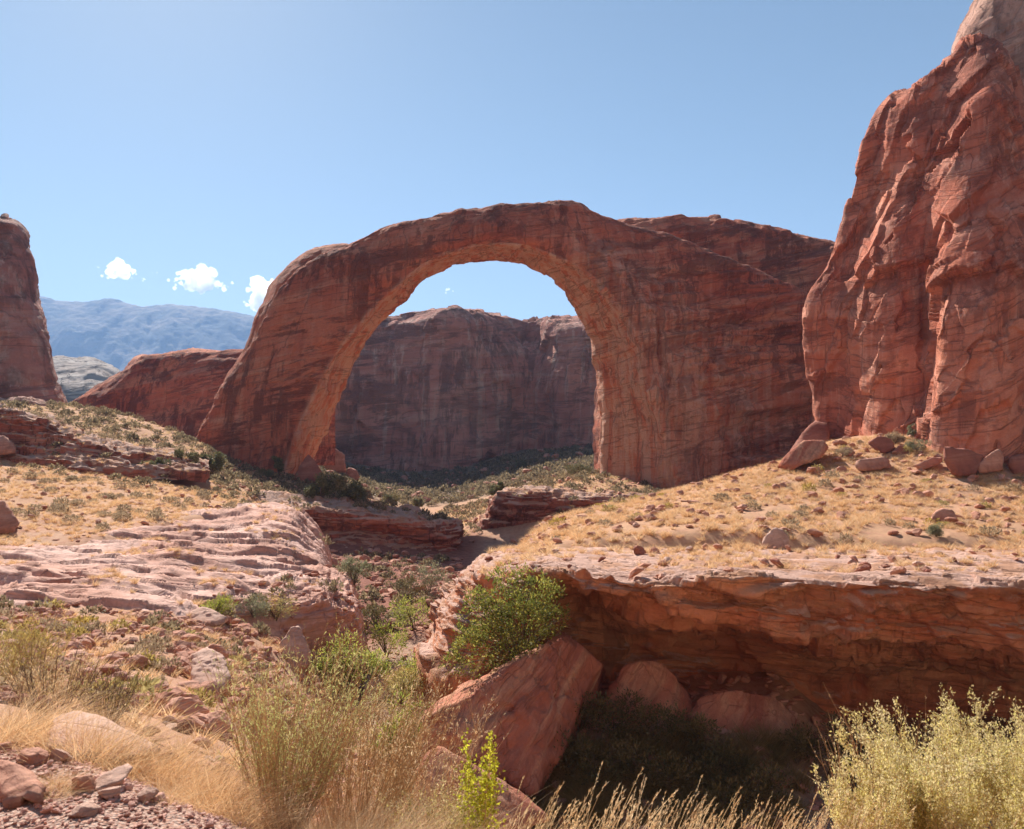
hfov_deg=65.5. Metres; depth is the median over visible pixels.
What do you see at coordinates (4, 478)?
desert shrub
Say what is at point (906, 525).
desert shrub
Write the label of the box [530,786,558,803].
reed clump
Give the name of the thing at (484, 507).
distant grass
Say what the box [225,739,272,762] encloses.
grass clump
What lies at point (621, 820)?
reed clump
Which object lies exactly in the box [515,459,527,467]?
juniper tree
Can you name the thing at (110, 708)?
grass clump
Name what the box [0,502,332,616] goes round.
slickrock outcrop
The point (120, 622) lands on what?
flowering shrub
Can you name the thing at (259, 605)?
bush
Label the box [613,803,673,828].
grass stalks
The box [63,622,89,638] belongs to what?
flowering shrub
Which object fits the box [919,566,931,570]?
stone
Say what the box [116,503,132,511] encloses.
desert shrub
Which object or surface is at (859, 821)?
grass stalks
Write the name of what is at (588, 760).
thicket shrub
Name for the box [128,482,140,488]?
desert shrub
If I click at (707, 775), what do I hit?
reed clump
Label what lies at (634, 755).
thicket shrub
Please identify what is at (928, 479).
flowering shrub
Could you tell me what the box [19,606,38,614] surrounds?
desert shrub
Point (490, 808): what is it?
grass clump
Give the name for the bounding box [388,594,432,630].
bush
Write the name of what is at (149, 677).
grass clump
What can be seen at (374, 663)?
bush
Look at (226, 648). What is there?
desert shrub
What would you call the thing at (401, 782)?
brush
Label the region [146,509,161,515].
desert shrub
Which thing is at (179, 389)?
red ridge
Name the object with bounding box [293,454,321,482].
boulder
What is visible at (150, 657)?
flowering shrub
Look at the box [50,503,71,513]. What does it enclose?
desert shrub
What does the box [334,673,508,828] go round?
brush
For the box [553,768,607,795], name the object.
reed clump
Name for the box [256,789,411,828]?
grass clump
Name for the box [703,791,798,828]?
grass stalks
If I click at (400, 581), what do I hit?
bush
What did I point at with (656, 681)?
boulder
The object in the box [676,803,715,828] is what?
grass stalks
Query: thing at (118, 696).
brush
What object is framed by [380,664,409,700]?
reed clump
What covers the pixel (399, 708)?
reed clump
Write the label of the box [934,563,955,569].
grass tuft
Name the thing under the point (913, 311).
sandstone cliff
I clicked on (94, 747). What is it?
grass clump
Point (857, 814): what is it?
grass stalks
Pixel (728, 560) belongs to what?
grass tuft
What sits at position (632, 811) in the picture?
grass stalks
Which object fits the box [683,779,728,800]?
reed clump
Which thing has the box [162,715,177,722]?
stone
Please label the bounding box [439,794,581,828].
grass clump
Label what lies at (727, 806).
reed clump
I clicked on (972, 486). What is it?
desert shrub
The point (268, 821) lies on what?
grass clump
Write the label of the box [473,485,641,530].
rock ledge
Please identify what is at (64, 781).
grass clump
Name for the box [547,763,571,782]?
reed clump
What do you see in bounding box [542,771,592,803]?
reed clump
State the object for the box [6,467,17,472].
desert shrub
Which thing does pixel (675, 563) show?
grass tuft
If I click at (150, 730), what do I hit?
stone
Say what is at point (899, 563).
grass tuft
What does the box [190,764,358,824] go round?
grass clump
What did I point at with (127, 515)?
desert shrub
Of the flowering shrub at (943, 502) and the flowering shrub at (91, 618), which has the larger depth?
the flowering shrub at (943, 502)
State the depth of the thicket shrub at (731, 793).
31.58 m
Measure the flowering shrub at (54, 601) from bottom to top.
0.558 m
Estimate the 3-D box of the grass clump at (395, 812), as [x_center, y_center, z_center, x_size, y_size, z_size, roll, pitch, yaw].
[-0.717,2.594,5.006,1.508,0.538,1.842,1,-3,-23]
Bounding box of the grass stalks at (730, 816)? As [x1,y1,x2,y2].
[670,775,762,828]
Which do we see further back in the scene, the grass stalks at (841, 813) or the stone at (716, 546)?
the stone at (716, 546)
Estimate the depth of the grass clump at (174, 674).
17.30 m
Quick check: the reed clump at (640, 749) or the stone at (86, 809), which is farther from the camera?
the reed clump at (640, 749)
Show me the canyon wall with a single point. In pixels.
(448, 387)
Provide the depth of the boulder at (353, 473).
267.83 m
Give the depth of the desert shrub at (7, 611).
26.15 m
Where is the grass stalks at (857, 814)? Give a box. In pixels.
[813,783,911,828]
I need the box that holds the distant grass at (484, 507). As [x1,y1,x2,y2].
[3,401,668,535]
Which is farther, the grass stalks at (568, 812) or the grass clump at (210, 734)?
the grass clump at (210, 734)
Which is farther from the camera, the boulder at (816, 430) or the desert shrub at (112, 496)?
the boulder at (816, 430)
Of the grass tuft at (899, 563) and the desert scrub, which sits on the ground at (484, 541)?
the desert scrub
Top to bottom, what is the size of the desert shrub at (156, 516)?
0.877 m
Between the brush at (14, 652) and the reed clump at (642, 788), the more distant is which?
the reed clump at (642, 788)
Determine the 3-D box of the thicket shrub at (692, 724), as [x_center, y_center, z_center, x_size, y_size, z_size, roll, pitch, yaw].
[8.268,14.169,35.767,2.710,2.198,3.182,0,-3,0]
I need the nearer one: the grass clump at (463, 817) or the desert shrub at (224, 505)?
the grass clump at (463, 817)
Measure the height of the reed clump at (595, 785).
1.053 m
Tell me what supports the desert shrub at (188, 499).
on the ground at (484, 541)
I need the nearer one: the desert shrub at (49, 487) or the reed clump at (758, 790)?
the reed clump at (758, 790)
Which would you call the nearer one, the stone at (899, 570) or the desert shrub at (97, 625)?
the desert shrub at (97, 625)
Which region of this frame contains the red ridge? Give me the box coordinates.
[74,348,334,465]
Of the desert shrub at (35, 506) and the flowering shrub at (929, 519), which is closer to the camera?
the flowering shrub at (929, 519)
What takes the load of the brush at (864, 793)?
on the ground at (484, 541)
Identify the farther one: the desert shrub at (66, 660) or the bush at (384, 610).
the bush at (384, 610)
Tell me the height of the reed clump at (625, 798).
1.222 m
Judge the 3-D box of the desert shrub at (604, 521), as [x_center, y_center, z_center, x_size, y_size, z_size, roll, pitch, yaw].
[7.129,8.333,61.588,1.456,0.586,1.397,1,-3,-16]
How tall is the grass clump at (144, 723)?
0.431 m
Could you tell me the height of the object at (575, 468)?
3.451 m
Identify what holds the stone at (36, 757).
on the gravel
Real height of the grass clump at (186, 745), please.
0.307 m
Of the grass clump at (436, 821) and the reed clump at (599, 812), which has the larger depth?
the reed clump at (599, 812)
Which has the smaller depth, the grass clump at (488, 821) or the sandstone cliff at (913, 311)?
the grass clump at (488, 821)
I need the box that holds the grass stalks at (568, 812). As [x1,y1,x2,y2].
[520,781,623,828]
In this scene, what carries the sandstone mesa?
on the ground at (484, 541)
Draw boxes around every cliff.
[0,213,67,403]
[802,32,1023,466]
[951,0,1023,85]
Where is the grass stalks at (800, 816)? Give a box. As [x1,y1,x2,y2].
[783,790,846,828]
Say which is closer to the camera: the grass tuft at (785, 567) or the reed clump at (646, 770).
the reed clump at (646, 770)
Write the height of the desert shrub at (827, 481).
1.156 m
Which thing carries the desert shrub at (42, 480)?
on the ground at (484, 541)
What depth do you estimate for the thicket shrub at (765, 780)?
32.36 m
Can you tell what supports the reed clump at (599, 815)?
on the ground at (484, 541)
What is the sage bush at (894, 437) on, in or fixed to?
on the ground at (484, 541)
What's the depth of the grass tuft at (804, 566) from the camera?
41.94 m
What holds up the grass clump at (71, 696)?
on the ground at (484, 541)
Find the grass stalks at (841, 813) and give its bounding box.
[779,781,890,828]
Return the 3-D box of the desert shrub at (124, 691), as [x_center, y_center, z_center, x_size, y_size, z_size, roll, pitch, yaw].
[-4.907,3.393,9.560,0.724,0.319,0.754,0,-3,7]
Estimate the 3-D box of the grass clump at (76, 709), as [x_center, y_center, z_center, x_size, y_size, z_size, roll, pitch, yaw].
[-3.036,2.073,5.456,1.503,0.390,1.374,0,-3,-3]
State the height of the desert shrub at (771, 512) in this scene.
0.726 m
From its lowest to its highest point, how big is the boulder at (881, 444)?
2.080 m
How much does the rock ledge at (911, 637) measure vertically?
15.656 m
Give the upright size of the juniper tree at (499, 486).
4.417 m
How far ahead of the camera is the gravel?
3.79 m
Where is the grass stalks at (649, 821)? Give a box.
[614,789,716,828]
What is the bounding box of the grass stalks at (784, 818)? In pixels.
[741,794,820,828]
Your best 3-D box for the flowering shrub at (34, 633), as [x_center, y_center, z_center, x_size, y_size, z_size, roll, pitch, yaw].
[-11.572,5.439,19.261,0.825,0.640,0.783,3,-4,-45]
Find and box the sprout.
[450,727,507,828]
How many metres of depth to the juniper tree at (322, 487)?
127.22 m
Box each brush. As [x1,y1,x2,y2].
[0,605,83,686]
[0,615,141,728]
[0,639,105,709]
[67,659,150,720]
[185,604,402,828]
[281,640,506,828]
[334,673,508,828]
[376,758,479,828]
[797,687,972,828]
[810,732,965,828]
[829,686,1023,828]
[927,685,1023,828]
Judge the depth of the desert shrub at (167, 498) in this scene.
87.34 m
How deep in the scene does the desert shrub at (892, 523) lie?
59.71 m
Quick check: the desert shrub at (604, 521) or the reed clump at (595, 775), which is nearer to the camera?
the reed clump at (595, 775)
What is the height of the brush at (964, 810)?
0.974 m
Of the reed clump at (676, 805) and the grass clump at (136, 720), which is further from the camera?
the reed clump at (676, 805)
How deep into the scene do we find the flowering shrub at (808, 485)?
77.55 m
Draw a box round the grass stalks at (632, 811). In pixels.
[564,794,638,828]
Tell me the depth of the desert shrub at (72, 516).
67.08 m
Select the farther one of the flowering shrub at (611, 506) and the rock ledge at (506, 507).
the rock ledge at (506, 507)
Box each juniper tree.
[138,456,171,465]
[172,448,202,464]
[200,450,226,472]
[259,468,272,476]
[271,455,283,476]
[303,471,336,498]
[332,474,367,500]
[383,492,401,503]
[412,498,423,507]
[488,481,505,495]
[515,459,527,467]
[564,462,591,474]
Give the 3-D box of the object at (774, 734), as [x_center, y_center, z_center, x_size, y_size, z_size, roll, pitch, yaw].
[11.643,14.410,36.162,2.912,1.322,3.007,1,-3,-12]
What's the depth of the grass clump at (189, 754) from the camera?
5.43 m
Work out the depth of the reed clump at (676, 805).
31.65 m
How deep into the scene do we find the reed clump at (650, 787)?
33.22 m
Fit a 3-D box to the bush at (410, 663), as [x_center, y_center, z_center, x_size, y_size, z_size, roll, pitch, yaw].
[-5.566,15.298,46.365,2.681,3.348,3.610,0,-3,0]
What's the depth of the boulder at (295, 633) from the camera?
41.86 m
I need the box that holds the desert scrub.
[0,396,663,707]
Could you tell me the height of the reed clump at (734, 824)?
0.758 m
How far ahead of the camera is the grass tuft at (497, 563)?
45.58 m
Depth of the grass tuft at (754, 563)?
41.56 m
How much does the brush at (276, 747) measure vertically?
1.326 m
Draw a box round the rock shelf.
[0,396,46,405]
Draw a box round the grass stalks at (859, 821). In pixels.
[788,778,916,828]
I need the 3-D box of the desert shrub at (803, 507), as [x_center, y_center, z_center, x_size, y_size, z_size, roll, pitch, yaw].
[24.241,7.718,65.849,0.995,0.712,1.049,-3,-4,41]
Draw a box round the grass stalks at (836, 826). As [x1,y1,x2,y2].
[814,809,858,828]
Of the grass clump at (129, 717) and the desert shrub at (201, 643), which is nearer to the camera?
the grass clump at (129, 717)
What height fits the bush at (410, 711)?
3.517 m
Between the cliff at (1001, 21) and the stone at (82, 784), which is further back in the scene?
the cliff at (1001, 21)
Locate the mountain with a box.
[39,296,253,370]
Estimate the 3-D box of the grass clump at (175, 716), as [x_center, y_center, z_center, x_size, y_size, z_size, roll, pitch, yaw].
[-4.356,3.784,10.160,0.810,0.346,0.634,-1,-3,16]
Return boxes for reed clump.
[345,736,379,760]
[349,690,398,717]
[349,704,400,745]
[360,685,385,704]
[368,765,414,793]
[378,695,427,717]
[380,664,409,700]
[529,792,553,807]
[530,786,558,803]
[532,790,568,813]
[532,791,571,826]
[532,812,560,828]
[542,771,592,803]
[543,764,580,792]
[543,792,615,826]
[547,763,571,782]
[547,773,617,810]
[547,784,607,816]
[552,790,617,828]
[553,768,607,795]
[553,774,610,806]
[565,740,597,766]
[566,784,620,813]
[567,766,612,786]
[569,775,623,805]
[574,756,607,776]
[574,773,615,794]
[575,760,621,785]
[575,795,619,827]
[576,808,623,828]
[579,795,631,828]
[580,776,650,814]
[586,770,643,801]
[595,731,662,760]
[600,775,661,814]
[601,804,632,827]
[608,763,680,796]
[610,773,650,801]
[615,770,650,785]
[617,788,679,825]
[619,773,661,799]
[628,760,662,781]
[630,771,673,793]
[631,761,660,782]
[631,793,686,828]
[647,775,693,804]
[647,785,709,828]
[647,788,699,824]
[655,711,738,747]
[660,758,702,784]
[661,791,699,815]
[665,797,729,828]
[668,775,725,804]
[668,786,726,821]
[674,773,729,804]
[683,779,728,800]
[690,759,738,788]
[692,789,752,819]
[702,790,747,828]
[705,813,735,828]
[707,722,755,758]
[713,772,779,805]
[719,810,745,828]
[720,770,777,808]
[722,797,787,828]
[723,771,780,804]
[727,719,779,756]
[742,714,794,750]
[748,806,782,828]
[758,779,800,808]
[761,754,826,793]
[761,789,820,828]
[765,809,795,828]
[772,788,812,812]
[775,793,814,814]
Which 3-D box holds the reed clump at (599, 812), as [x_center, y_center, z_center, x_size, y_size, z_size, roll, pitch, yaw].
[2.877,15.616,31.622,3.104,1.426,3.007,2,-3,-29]
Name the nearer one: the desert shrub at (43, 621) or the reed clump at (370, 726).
the desert shrub at (43, 621)
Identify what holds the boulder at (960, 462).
on the ground at (484, 541)
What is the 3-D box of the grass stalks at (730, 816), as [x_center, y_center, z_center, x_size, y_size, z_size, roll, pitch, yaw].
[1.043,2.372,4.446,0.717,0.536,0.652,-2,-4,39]
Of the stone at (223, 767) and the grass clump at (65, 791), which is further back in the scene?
the stone at (223, 767)
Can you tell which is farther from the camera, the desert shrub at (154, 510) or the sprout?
the desert shrub at (154, 510)
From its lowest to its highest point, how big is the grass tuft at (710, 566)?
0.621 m
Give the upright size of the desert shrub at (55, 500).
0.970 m
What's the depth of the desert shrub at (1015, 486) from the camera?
78.80 m
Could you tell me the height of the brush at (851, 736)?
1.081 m
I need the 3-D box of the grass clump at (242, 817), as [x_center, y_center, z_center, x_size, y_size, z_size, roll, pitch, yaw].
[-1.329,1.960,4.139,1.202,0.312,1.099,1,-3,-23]
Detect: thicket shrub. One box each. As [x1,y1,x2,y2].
[545,726,590,785]
[558,733,637,797]
[569,688,612,737]
[579,687,648,745]
[594,731,671,786]
[617,695,691,742]
[647,748,725,799]
[669,711,728,754]
[682,772,755,819]
[691,735,760,794]
[718,759,793,810]
[776,722,826,764]
[790,710,871,776]
[825,739,888,798]
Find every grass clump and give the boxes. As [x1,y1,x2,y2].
[0,670,116,757]
[0,671,146,737]
[0,682,204,770]
[0,689,160,752]
[3,687,169,741]
[3,704,163,760]
[7,764,113,802]
[18,696,235,774]
[23,760,96,791]
[27,696,208,746]
[40,711,235,785]
[41,678,110,704]
[45,643,74,655]
[51,640,72,656]
[61,690,138,726]
[79,652,106,662]
[99,726,247,793]
[115,735,285,819]
[117,659,142,671]
[118,695,169,725]
[119,706,148,728]
[127,716,169,729]
[129,720,241,780]
[129,768,229,814]
[132,689,174,716]
[134,665,157,677]
[138,741,340,828]
[139,670,160,681]
[139,685,191,710]
[142,734,254,793]
[143,694,207,719]
[148,669,163,676]
[157,754,332,828]
[159,660,186,677]
[166,727,308,791]
[166,728,213,761]
[172,714,230,747]
[176,750,336,809]
[180,763,355,828]
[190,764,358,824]
[195,729,247,762]
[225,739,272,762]
[226,746,251,768]
[227,701,246,722]
[253,798,433,828]
[254,767,483,828]
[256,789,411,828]
[265,790,458,828]
[286,782,412,828]
[290,780,429,828]
[294,780,487,828]
[300,775,480,828]
[315,778,484,828]
[315,793,515,828]
[347,785,501,828]
[352,788,533,828]
[352,792,536,828]
[393,792,550,828]
[394,798,595,828]
[405,787,546,828]
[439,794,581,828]
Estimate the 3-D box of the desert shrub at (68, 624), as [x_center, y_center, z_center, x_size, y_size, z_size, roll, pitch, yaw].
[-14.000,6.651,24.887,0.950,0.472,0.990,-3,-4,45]
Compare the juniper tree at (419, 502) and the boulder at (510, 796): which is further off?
the juniper tree at (419, 502)
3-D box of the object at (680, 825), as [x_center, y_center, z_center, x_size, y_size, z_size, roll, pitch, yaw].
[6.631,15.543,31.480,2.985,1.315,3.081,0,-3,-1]
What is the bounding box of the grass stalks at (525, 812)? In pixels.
[494,777,577,828]
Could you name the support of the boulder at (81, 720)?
on the ground at (484, 541)
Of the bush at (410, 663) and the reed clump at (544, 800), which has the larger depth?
the bush at (410, 663)
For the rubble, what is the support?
on the ground at (484, 541)
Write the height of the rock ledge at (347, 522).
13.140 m
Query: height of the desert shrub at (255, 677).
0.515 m
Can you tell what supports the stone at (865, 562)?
on the rock ledge at (911, 637)
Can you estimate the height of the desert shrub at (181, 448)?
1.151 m
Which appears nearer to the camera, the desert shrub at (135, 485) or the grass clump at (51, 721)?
the grass clump at (51, 721)
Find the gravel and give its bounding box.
[0,735,263,828]
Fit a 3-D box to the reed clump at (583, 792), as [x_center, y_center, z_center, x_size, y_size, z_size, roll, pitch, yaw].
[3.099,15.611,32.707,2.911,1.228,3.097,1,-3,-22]
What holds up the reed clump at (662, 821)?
on the ground at (484, 541)
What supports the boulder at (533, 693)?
on the ground at (484, 541)
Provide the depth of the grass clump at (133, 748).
4.63 m
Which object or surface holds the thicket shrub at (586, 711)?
on the ground at (484, 541)
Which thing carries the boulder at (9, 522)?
on the ground at (484, 541)
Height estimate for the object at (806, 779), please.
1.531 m
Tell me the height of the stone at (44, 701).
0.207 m
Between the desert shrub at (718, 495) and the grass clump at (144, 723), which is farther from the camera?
the desert shrub at (718, 495)
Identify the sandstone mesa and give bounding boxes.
[592,214,834,469]
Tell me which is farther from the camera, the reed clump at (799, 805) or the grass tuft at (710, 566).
the grass tuft at (710, 566)
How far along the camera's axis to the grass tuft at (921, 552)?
47.78 m
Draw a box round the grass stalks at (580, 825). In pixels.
[555,803,627,828]
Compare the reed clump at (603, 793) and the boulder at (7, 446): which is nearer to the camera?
the reed clump at (603, 793)
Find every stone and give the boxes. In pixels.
[0,685,12,691]
[0,691,15,703]
[0,742,11,751]
[0,760,46,808]
[12,693,29,705]
[16,747,48,766]
[28,695,51,711]
[49,749,73,762]
[67,800,98,817]
[71,774,96,790]
[94,763,132,790]
[97,786,121,799]
[137,787,159,801]
[141,725,160,735]
[146,735,167,742]
[158,751,178,762]
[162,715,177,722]
[166,722,176,730]
[177,719,194,734]
[192,736,211,747]
[212,761,234,772]
[485,556,492,560]
[628,567,644,579]
[633,545,645,554]
[638,563,650,567]
[650,547,658,553]
[686,546,692,550]
[702,543,712,549]
[713,543,722,549]
[723,567,733,571]
[758,558,769,566]
[769,558,783,567]
[849,555,857,561]
[858,561,871,568]
[858,564,869,571]
[887,555,896,562]
[890,566,906,574]
[912,561,924,566]
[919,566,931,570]
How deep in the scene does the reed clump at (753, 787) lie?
32.67 m
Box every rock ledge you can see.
[0,402,210,483]
[231,563,368,682]
[259,489,463,551]
[413,545,1023,720]
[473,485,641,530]
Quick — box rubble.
[0,407,1023,828]
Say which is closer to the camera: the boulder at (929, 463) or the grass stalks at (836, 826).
the grass stalks at (836, 826)
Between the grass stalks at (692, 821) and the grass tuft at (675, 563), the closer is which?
the grass stalks at (692, 821)
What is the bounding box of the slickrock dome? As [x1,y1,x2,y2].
[53,355,120,402]
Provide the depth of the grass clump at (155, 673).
16.41 m
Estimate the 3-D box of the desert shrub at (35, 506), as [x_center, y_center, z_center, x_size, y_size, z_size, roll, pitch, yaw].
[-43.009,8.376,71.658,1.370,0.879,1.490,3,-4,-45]
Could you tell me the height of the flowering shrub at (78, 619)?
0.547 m
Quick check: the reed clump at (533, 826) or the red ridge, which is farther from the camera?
the red ridge
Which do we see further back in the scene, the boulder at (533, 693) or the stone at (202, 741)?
the boulder at (533, 693)
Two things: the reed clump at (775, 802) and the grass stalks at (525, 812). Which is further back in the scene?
the reed clump at (775, 802)
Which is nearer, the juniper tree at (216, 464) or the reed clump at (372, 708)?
the reed clump at (372, 708)
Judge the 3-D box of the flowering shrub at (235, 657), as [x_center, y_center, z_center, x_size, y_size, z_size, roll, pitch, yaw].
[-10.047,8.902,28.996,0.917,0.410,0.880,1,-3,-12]
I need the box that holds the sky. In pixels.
[0,0,972,319]
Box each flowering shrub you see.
[0,617,7,628]
[0,629,23,639]
[17,618,40,628]
[19,626,48,642]
[41,598,64,610]
[63,614,87,624]
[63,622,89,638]
[74,673,131,703]
[79,615,99,622]
[106,618,131,631]
[111,673,172,707]
[135,649,161,670]
[184,628,199,634]
[187,686,216,710]
[225,653,248,663]
[548,517,566,525]
[601,504,617,511]
[800,481,815,491]
[811,463,824,471]
[902,445,913,452]
[921,478,934,481]
[923,517,939,523]
[934,500,949,505]
[934,521,949,526]
[979,501,993,507]
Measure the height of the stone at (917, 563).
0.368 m
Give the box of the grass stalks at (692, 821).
[647,791,730,828]
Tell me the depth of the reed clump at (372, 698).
45.92 m
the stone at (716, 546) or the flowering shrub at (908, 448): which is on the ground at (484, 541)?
the flowering shrub at (908, 448)
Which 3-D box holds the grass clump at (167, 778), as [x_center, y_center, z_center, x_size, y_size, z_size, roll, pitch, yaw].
[-1.868,1.961,4.562,1.161,0.336,1.174,1,-3,-19]
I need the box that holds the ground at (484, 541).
[0,405,1023,828]
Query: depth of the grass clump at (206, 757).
4.89 m
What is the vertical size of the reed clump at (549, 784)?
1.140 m
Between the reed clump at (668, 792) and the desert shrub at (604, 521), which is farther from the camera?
the desert shrub at (604, 521)
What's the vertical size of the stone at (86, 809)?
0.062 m
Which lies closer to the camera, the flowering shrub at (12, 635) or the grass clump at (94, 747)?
the grass clump at (94, 747)
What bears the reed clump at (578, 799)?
on the ground at (484, 541)
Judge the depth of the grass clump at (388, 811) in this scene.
4.72 m
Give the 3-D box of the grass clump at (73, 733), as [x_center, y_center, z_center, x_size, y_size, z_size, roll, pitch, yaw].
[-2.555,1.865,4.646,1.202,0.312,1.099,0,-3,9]
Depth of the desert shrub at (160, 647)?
23.59 m
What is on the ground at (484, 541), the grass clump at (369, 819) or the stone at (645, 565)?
the grass clump at (369, 819)
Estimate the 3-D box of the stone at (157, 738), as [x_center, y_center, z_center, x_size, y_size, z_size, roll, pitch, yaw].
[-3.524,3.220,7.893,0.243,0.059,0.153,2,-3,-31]
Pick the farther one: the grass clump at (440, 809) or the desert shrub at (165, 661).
the desert shrub at (165, 661)
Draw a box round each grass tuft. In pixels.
[493,557,506,566]
[522,553,534,559]
[657,558,671,566]
[665,556,682,565]
[706,560,719,567]
[725,557,734,563]
[746,557,761,565]
[759,553,776,559]
[777,563,789,568]
[797,561,810,568]
[837,564,850,572]
[894,559,909,565]
[917,549,927,555]
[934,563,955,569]
[977,558,997,566]
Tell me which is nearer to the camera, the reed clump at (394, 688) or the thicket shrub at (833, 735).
the thicket shrub at (833, 735)
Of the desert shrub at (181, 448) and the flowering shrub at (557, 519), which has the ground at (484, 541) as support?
the flowering shrub at (557, 519)
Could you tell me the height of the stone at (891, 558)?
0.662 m
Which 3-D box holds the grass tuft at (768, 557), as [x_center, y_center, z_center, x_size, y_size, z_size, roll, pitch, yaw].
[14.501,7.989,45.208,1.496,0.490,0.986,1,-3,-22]
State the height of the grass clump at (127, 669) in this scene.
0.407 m
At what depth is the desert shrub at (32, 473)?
94.63 m
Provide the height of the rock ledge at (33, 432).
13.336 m
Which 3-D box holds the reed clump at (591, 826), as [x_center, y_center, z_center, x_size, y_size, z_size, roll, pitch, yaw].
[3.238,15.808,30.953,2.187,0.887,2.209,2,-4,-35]
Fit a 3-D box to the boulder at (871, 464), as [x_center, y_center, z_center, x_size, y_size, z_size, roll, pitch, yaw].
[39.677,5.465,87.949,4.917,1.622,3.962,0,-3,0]
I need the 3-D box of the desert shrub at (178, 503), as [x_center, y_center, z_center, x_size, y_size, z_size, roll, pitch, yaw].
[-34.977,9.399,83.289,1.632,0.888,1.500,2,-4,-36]
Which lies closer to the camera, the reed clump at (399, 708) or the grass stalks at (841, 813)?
the grass stalks at (841, 813)
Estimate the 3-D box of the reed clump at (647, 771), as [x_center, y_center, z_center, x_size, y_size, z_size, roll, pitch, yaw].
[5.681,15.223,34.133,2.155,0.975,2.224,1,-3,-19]
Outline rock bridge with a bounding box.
[197,200,813,489]
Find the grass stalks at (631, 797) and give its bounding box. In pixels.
[558,761,678,828]
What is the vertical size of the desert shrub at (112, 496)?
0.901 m
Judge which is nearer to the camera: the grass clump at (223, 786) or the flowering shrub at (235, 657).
the grass clump at (223, 786)
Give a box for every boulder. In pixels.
[0,435,16,454]
[0,500,19,534]
[45,711,160,765]
[190,607,227,625]
[190,647,230,688]
[279,626,310,669]
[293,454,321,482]
[323,449,345,473]
[345,468,359,479]
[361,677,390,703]
[415,746,550,828]
[416,632,605,796]
[604,659,693,725]
[687,690,797,739]
[762,528,788,548]
[778,440,828,470]
[790,420,829,450]
[855,457,889,470]
[868,436,894,452]
[894,445,908,454]
[913,457,942,469]
[930,508,956,522]
[943,446,984,476]
[978,449,1003,473]
[1007,454,1023,475]
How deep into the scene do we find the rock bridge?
166.38 m
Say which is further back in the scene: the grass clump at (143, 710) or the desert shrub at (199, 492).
the desert shrub at (199, 492)
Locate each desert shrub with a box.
[0,477,9,482]
[0,606,16,619]
[0,659,72,701]
[0,665,15,681]
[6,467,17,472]
[10,507,27,514]
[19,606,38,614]
[22,470,37,478]
[23,508,39,516]
[27,504,42,510]
[33,639,63,647]
[38,478,52,482]
[38,618,58,625]
[40,651,75,674]
[43,486,57,491]
[46,503,64,511]
[47,496,68,505]
[48,619,74,633]
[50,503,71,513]
[61,658,86,679]
[62,514,79,520]
[63,475,79,480]
[67,498,85,505]
[81,620,108,634]
[82,681,134,709]
[94,521,110,529]
[99,511,113,516]
[102,492,113,498]
[113,510,132,520]
[114,481,127,487]
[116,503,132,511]
[117,645,147,655]
[127,492,145,497]
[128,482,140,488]
[132,640,156,651]
[137,632,160,644]
[144,642,165,653]
[145,512,167,518]
[145,655,182,673]
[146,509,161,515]
[146,673,167,681]
[152,635,173,651]
[160,496,177,501]
[169,500,184,506]
[174,445,186,451]
[184,497,194,502]
[192,641,208,646]
[195,490,207,496]
[200,493,210,499]
[218,642,228,650]
[222,502,235,508]
[251,674,266,686]
[598,519,613,524]
[612,495,625,503]
[712,493,731,500]
[745,500,761,509]
[765,509,776,516]
[779,517,801,528]
[792,510,811,516]
[798,503,810,510]
[818,478,832,487]
[823,469,839,477]
[839,533,854,544]
[853,474,865,481]
[883,518,895,525]
[902,521,914,528]
[966,483,980,490]
[977,525,1002,534]
[1004,483,1022,491]
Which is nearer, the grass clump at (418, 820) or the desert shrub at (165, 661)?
the grass clump at (418, 820)
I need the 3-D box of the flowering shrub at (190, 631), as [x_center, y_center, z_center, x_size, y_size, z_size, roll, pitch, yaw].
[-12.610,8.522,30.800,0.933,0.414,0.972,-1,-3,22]
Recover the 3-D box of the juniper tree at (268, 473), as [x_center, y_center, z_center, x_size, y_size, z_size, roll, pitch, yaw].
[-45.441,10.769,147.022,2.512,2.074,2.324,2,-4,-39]
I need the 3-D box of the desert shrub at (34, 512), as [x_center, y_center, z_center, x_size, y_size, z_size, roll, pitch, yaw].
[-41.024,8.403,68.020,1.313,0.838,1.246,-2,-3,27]
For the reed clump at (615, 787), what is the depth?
32.96 m
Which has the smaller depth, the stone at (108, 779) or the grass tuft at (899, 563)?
the stone at (108, 779)
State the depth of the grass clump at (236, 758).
8.52 m
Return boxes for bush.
[199,592,238,615]
[235,589,271,620]
[252,591,300,620]
[306,627,361,686]
[315,646,381,699]
[338,554,373,585]
[350,647,392,689]
[361,598,392,628]
[362,619,411,656]
[368,717,419,765]
[372,665,425,710]
[382,573,427,603]
[387,689,432,748]
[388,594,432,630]
[394,650,417,693]
[406,557,452,592]
[438,560,570,679]
[834,447,853,456]
[885,430,905,443]
[904,438,932,451]
[906,423,916,435]
[925,522,944,536]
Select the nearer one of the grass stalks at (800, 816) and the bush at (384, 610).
the grass stalks at (800, 816)
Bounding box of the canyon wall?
[335,305,596,471]
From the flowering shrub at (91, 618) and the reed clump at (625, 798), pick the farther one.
the reed clump at (625, 798)
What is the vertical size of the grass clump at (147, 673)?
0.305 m
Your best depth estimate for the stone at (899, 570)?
37.87 m

